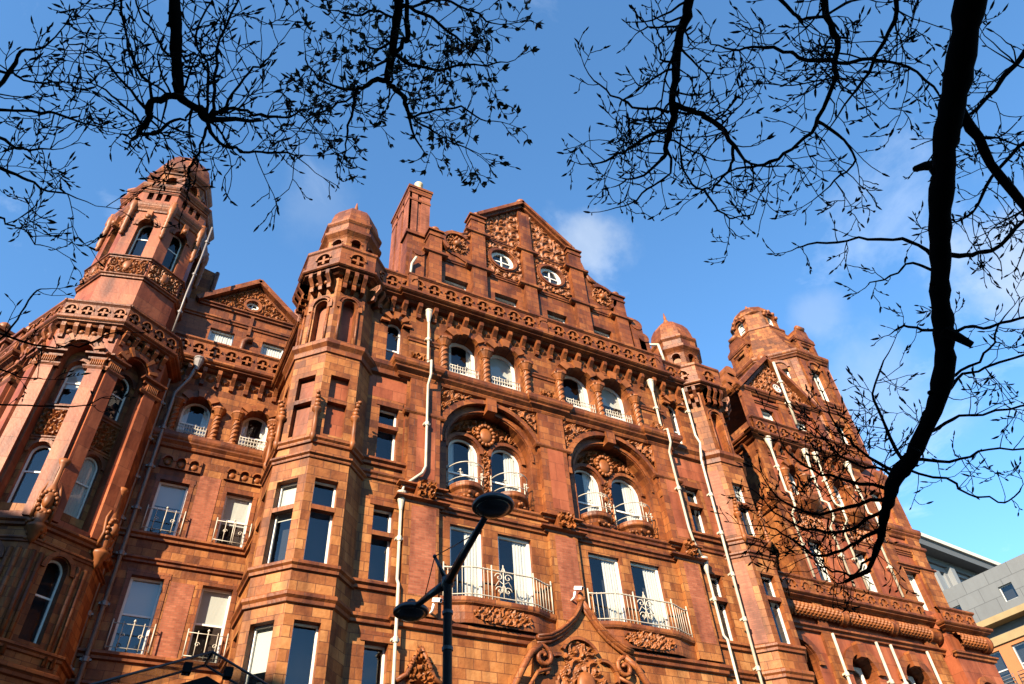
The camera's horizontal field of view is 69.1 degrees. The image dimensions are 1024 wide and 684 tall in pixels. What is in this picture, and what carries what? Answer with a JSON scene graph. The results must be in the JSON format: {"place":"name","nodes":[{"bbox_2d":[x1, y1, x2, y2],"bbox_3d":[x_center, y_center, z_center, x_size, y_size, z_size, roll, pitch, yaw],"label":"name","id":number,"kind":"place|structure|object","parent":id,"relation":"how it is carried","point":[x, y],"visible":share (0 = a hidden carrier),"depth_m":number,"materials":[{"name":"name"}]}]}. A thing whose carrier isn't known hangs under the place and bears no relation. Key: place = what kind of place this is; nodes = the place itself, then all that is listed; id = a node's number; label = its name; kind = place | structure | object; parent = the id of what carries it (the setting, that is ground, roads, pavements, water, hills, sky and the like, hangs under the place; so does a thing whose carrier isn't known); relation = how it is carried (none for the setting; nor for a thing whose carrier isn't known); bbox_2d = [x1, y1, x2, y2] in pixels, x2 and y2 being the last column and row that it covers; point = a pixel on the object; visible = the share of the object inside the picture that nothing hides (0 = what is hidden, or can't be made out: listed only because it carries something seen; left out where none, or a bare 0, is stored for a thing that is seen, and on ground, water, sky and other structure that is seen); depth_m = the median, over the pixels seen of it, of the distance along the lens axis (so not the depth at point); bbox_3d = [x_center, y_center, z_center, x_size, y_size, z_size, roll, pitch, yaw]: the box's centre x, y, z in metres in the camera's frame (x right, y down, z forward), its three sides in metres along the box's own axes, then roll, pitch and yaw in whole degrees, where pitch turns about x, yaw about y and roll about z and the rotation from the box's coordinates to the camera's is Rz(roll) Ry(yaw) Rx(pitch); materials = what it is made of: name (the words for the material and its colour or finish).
{"place":"outdoors","nodes":[
{"label":"outdoors","id":0,"kind":"place"},
{"bbox_2d":[0,0,1023,563],"label":"sky","id":1,"kind":"structure","parent":0,"point":[659,267],"materials":[{"name":"blue"}]},
{"bbox_2d":[919,533,1023,665],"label":"office building","id":2,"kind":"structure","parent":0,"point":[951,564],"depth_m":97.41,"materials":[{"name":"grey cladding panels"},{"name":"glass"},{"name":"beige stone"}]},
{"bbox_2d":[942,553,1023,683],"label":"office block","id":3,"kind":"structure","parent":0,"point":[992,598],"depth_m":77.22,"materials":[{"name":"concrete"}]},
{"bbox_2d":[990,651,1014,683],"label":"window","id":4,"kind":"structure","parent":3,"relation":"in","point":[1000,665],"depth_m":75.84,"materials":[{"name":"blue glass"}]},
{"bbox_2d":[999,583,1018,601],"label":"window","id":5,"kind":"structure","parent":3,"relation":"in","point":[1009,591],"depth_m":77.65,"materials":[{"name":"blue glass"}]},
{"bbox_2d":[1012,641,1023,668],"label":"window","id":6,"kind":"structure","parent":3,"relation":"in","point":[1020,648],"depth_m":74.95,"materials":[{"name":"blue glass"}]},
{"label":"ground","id":7,"kind":"structure","parent":0,"visible":0},
{"bbox_2d":[0,0,370,412],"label":"bare tree","id":8,"kind":"object","parent":7,"relation":"on","point":[175,13],"visible":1,"depth_m":5.31,"materials":[{"name":"black plant"}]},
{"bbox_2d":[258,0,543,192],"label":"leafing tree","id":9,"kind":"object","parent":7,"relation":"on","point":[392,53],"visible":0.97,"depth_m":6.54,"materials":[{"name":"black plant"}]},
{"bbox_2d":[393,491,513,683],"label":"street lamp","id":10,"kind":"object","parent":7,"relation":"on","point":[491,505],"visible":1,"depth_m":11.18,"materials":[{"name":"black metal"}]},
{"bbox_2d":[0,157,1003,683],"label":"hotel building","id":11,"kind":"structure","parent":7,"relation":"on","point":[262,481],"depth_m":28.37,"materials":[{"name":"ceramic"}]},
{"bbox_2d":[7,445,50,502],"bbox_3d":[-16.426,4.684,25.501,0.719,2.461,0.490,6,-45,-11],"label":"window","id":12,"kind":"structure","parent":11,"relation":"in","point":[25,483],"depth_m":25.65,"materials":[{"name":"blue glass"}]},
{"bbox_2d":[18,560,62,642],"bbox_3d":[-14.771,8.092,23.040,0.490,2.698,0.719,-26,-48,21],"label":"window","id":13,"kind":"structure","parent":11,"relation":"in","point":[32,626],"depth_m":23.28,"materials":[{"name":"glass"}]},
{"bbox_2d":[54,365,85,403],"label":"window","id":14,"kind":"structure","parent":11,"relation":"in","point":[69,388],"depth_m":28.25,"materials":[{"name":"blue glass"}]},
{"bbox_2d":[64,457,96,518],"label":"window","id":15,"kind":"structure","parent":11,"relation":"in","point":[76,501],"depth_m":26.09,"materials":[{"name":"glass"}]},
{"bbox_2d":[104,379,128,420],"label":"window","id":16,"kind":"structure","parent":11,"relation":"in","point":[123,385],"depth_m":29.16,"materials":[{"name":"black glass"}]},
{"bbox_2d":[108,577,162,653],"bbox_3d":[-13.065,9.618,25.789,1.120,2.690,0.600,17,-48,-21],"label":"window","id":17,"kind":"structure","parent":11,"relation":"in","point":[142,596],"depth_m":25.88,"materials":[{"name":"glass"}]},
{"bbox_2d":[128,225,153,255],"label":"window","id":18,"kind":"structure","parent":11,"relation":"in","point":[142,237],"depth_m":34.58,"materials":[{"name":"blue glass"}]},
{"bbox_2d":[144,482,188,535],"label":"window","id":19,"kind":"structure","parent":11,"relation":"in","point":[173,496],"depth_m":28.78,"materials":[{"name":"blue glass"}]},
{"bbox_2d":[162,236,180,270],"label":"window","id":20,"kind":"structure","parent":11,"relation":"in","point":[173,250],"depth_m":35.19,"materials":[{"name":"blue glass"}]},
{"bbox_2d":[90,650,267,683],"bbox_3d":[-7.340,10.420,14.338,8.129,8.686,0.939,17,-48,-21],"label":"entrance canopy","id":21,"kind":"object","parent":11,"relation":"attached to","point":[188,668],"visible":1,"depth_m":16.96,"materials":[{"name":"black metal"}]},
{"bbox_2d":[178,404,209,436],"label":"window","id":22,"kind":"structure","parent":11,"relation":"in","point":[198,415],"depth_m":32.08,"materials":[{"name":"blue glass"}]},
{"bbox_2d":[185,588,231,662],"bbox_3d":[-10.932,10.286,26.663,1.120,2.690,0.600,17,-48,-21],"label":"window","id":23,"kind":"structure","parent":11,"relation":"in","point":[213,606],"depth_m":26.79,"materials":[{"name":"white glass"}]},
{"bbox_2d":[207,329,233,345],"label":"window","id":24,"kind":"structure","parent":11,"relation":"in","point":[217,336],"depth_m":34.83,"materials":[{"name":"white glass"}]},
{"bbox_2d":[215,495,251,546],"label":"window","id":25,"kind":"structure","parent":11,"relation":"in","point":[238,508],"depth_m":29.65,"materials":[{"name":"white glass"}]},
{"bbox_2d":[247,303,257,309],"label":"round window","id":26,"kind":"structure","parent":11,"relation":"in","point":[251,306],"depth_m":36.83,"materials":[{"name":"white glass"}]},
{"bbox_2d":[238,417,267,449],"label":"window","id":27,"kind":"structure","parent":11,"relation":"in","point":[254,428],"depth_m":33.01,"materials":[{"name":"glass"}]},
{"bbox_2d":[245,624,273,683],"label":"window","id":28,"kind":"structure","parent":11,"relation":"in","point":[259,653],"depth_m":19.31,"materials":[{"name":"white glass"}]},
{"bbox_2d":[260,344,283,358],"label":"window","id":29,"kind":"structure","parent":11,"relation":"in","point":[268,350],"depth_m":35.69,"materials":[{"name":"white glass"}]},
{"bbox_2d":[267,482,297,562],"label":"window","id":30,"kind":"structure","parent":11,"relation":"in","point":[280,534],"depth_m":22.03,"materials":[{"name":"blue glass"}]},
{"bbox_2d":[285,623,318,683],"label":"window","id":31,"kind":"structure","parent":11,"relation":"in","point":[301,659],"depth_m":19.58,"materials":[{"name":"blue glass"}]},
{"bbox_2d":[303,481,335,563],"bbox_3d":[-5.749,5.499,21.959,0.760,2.920,0.350,17,-48,-21],"label":"window","id":32,"kind":"structure","parent":11,"relation":"in","point":[319,526],"depth_m":22.16,"materials":[{"name":"blue glass"}]},
{"bbox_2d":[361,645,384,683],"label":"window","id":33,"kind":"structure","parent":11,"relation":"in","point":[374,656],"depth_m":21.07,"materials":[{"name":"blue glass"}]},
{"bbox_2d":[368,509,390,581],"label":"window","id":34,"kind":"structure","parent":11,"relation":"in","point":[379,549],"depth_m":23.56,"materials":[{"name":"blue glass"}]},
{"bbox_2d":[376,410,395,460],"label":"window","id":35,"kind":"structure","parent":11,"relation":"in","point":[385,441],"depth_m":26.50,"materials":[{"name":"blue glass"}]},
{"bbox_2d":[385,325,399,360],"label":"window","id":36,"kind":"structure","parent":11,"relation":"in","point":[393,334],"depth_m":29.71,"materials":[{"name":"blue glass"}]},
{"bbox_2d":[429,598,442,613],"bbox_3d":[-2.284,7.726,21.796,0.208,0.364,0.718,28,-52,-29],"label":"security camera","id":37,"kind":"object","parent":11,"relation":"attached to","point":[436,600],"visible":0.95,"depth_m":21.75,"materials":[{"name":"white plastic"}]},
{"bbox_2d":[445,280,465,289],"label":"window","id":38,"kind":"structure","parent":11,"relation":"in","point":[446,282],"depth_m":33.06,"materials":[{"name":"grey glass"}]},
{"bbox_2d":[449,343,474,377],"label":"window","id":39,"kind":"structure","parent":11,"relation":"in","point":[460,355],"depth_m":30.90,"materials":[{"name":"grey paint"}]},
{"bbox_2d":[448,439,477,485],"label":"window","id":40,"kind":"structure","parent":11,"relation":"in","point":[458,450],"depth_m":27.78,"materials":[{"name":"blue glass"}]},
{"bbox_2d":[450,526,481,597],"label":"window","id":41,"kind":"structure","parent":11,"relation":"in","point":[457,534],"depth_m":24.20,"materials":[{"name":"white glass"}]},
{"bbox_2d":[491,253,512,268],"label":"round window","id":42,"kind":"structure","parent":11,"relation":"in","point":[502,260],"depth_m":35.67,"materials":[{"name":"grey paint"}]},
{"bbox_2d":[490,355,515,388],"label":"window","id":43,"kind":"structure","parent":11,"relation":"in","point":[500,367],"depth_m":31.28,"materials":[{"name":"glass"}]},
{"bbox_2d":[495,297,515,306],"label":"window","id":44,"kind":"structure","parent":11,"relation":"in","point":[497,299],"depth_m":33.98,"materials":[{"name":"grey paint"}]},
{"bbox_2d":[491,450,520,491],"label":"window","id":45,"kind":"structure","parent":11,"relation":"in","point":[502,461],"depth_m":28.39,"materials":[{"name":"glass"}]},
{"bbox_2d":[498,536,533,605],"bbox_3d":[-0.050,7.800,24.676,1.310,2.540,0.600,17,-48,-21],"label":"window","id":46,"kind":"structure","parent":11,"relation":"in","point":[513,553],"depth_m":25.00,"materials":[{"name":"white fabric"}]},
{"bbox_2d":[541,269,560,284],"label":"round window","id":47,"kind":"structure","parent":11,"relation":"in","point":[549,275],"depth_m":36.73,"materials":[{"name":"white glass"}]},
{"bbox_2d":[548,315,564,322],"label":"window","id":48,"kind":"structure","parent":11,"relation":"in","point":[549,316],"depth_m":34.95,"materials":[{"name":"grey glass"}]},
{"bbox_2d":[563,375,589,410],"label":"window","id":49,"kind":"structure","parent":11,"relation":"in","point":[573,388],"depth_m":32.98,"materials":[{"name":"grey paint"}]},
{"bbox_2d":[571,586,583,601],"bbox_3d":[2.090,8.232,24.381,0.208,0.364,0.718,28,-52,-29],"label":"security camera","id":50,"kind":"object","parent":11,"relation":"attached to","point":[578,588],"visible":1,"depth_m":24.34,"materials":[{"name":"white plastic"}]},
{"bbox_2d":[574,470,601,514],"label":"window","id":51,"kind":"structure","parent":11,"relation":"in","point":[585,483],"depth_m":29.65,"materials":[{"name":"white glass"}]},
{"bbox_2d":[594,330,608,337],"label":"window","id":52,"kind":"structure","parent":11,"relation":"in","point":[596,332],"depth_m":35.87,"materials":[{"name":"grey paint"}]},
{"bbox_2d":[588,554,626,621],"bbox_3d":[3.145,8.801,25.986,1.360,2.540,0.600,17,-48,-21],"label":"window","id":53,"kind":"structure","parent":11,"relation":"in","point":[605,577],"depth_m":26.30,"materials":[{"name":"grey paint"}]},
{"bbox_2d":[601,387,625,420],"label":"window","id":54,"kind":"structure","parent":11,"relation":"in","point":[611,400],"depth_m":33.42,"materials":[{"name":"white glass"}]},
{"bbox_2d":[611,480,641,523],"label":"window","id":55,"kind":"structure","parent":11,"relation":"in","point":[622,492],"depth_m":30.34,"materials":[{"name":"white glass"}]},
{"bbox_2d":[630,563,668,628],"bbox_3d":[4.731,9.298,26.636,1.350,2.540,0.600,17,-48,-21],"label":"window","id":56,"kind":"structure","parent":11,"relation":"in","point":[646,580],"depth_m":26.99,"materials":[{"name":"grey paint"}]},
{"bbox_2d":[668,406,681,442],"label":"window","id":57,"kind":"structure","parent":11,"relation":"in","point":[672,415],"depth_m":34.43,"materials":[{"name":"grey paint"}]},
{"bbox_2d":[686,491,704,532],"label":"window","id":58,"kind":"structure","parent":11,"relation":"in","point":[691,497],"depth_m":31.13,"materials":[{"name":"white glass"}]},
{"bbox_2d":[710,578,732,640],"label":"window","id":59,"kind":"structure","parent":11,"relation":"in","point":[725,624],"depth_m":28.13,"materials":[{"name":"white glass"}]},
{"bbox_2d":[739,324,744,335],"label":"window","id":60,"kind":"structure","parent":11,"relation":"in","point":[741,328],"depth_m":53.12,"materials":[{"name":"white glass"}]},
{"bbox_2d":[732,485,754,535],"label":"window","id":61,"kind":"structure","parent":11,"relation":"in","point":[746,519],"depth_m":31.47,"materials":[{"name":"white glass"}]},
{"bbox_2d":[761,411,772,420],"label":"window","id":62,"kind":"structure","parent":11,"relation":"in","point":[766,415],"depth_m":41.12,"materials":[{"name":"white glass"}]},
{"bbox_2d":[761,577,789,643],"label":"window","id":63,"kind":"structure","parent":11,"relation":"in","point":[775,610],"depth_m":28.54,"materials":[{"name":"grey paint"}]},
{"bbox_2d":[773,384,780,391],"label":"round window","id":64,"kind":"structure","parent":11,"relation":"in","point":[774,385],"depth_m":42.89,"materials":[{"name":"grey paint"}]},
{"bbox_2d":[789,473,798,494],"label":"window","id":65,"kind":"structure","parent":11,"relation":"in","point":[791,479],"depth_m":38.61,"materials":[{"name":"grey glass"}]},
{"bbox_2d":[809,542,830,581],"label":"window","id":66,"kind":"structure","parent":11,"relation":"in","point":[823,576],"depth_m":35.19,"materials":[{"name":"grey paint"}]},
{"bbox_2d":[812,373,828,400],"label":"window","id":67,"kind":"structure","parent":11,"relation":"in","point":[816,376],"depth_m":47.09,"materials":[{"name":"grey paint"}]},
{"bbox_2d":[833,485,843,505],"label":"window","id":68,"kind":"structure","parent":11,"relation":"in","point":[838,495],"depth_m":39.63,"materials":[{"name":"grey paint"}]},
{"bbox_2d":[836,427,848,444],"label":"window","id":69,"kind":"structure","parent":11,"relation":"in","point":[836,427],"depth_m":44.67,"materials":[{"name":"grey paint"}]},
{"bbox_2d":[853,667,865,683],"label":"window","id":70,"kind":"structure","parent":11,"relation":"in","point":[858,670],"depth_m":31.88,"materials":[{"name":"grey paint"}]},
{"bbox_2d":[856,554,876,591],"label":"window","id":71,"kind":"structure","parent":11,"relation":"in","point":[860,559],"depth_m":36.10,"materials":[{"name":"grey paint"}]},
{"bbox_2d":[871,495,880,511],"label":"window","id":72,"kind":"structure","parent":11,"relation":"in","point":[878,505],"depth_m":40.68,"materials":[{"name":"grey paint"}]},
{"bbox_2d":[907,676,914,683],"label":"window","id":73,"kind":"structure","parent":11,"relation":"in","point":[910,679],"depth_m":33.12,"materials":[{"name":"grey glass"}]},
{"bbox_2d":[907,574,928,610],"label":"window","id":74,"kind":"structure","parent":11,"relation":"in","point":[910,577],"depth_m":37.26,"materials":[{"name":"grey paint"}]},
{"bbox_2d":[556,0,1023,617],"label":"bare tree","id":75,"kind":"object","parent":7,"relation":"on","point":[954,112],"visible":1,"depth_m":5.19,"materials":[{"name":"black plant"}]}
]}

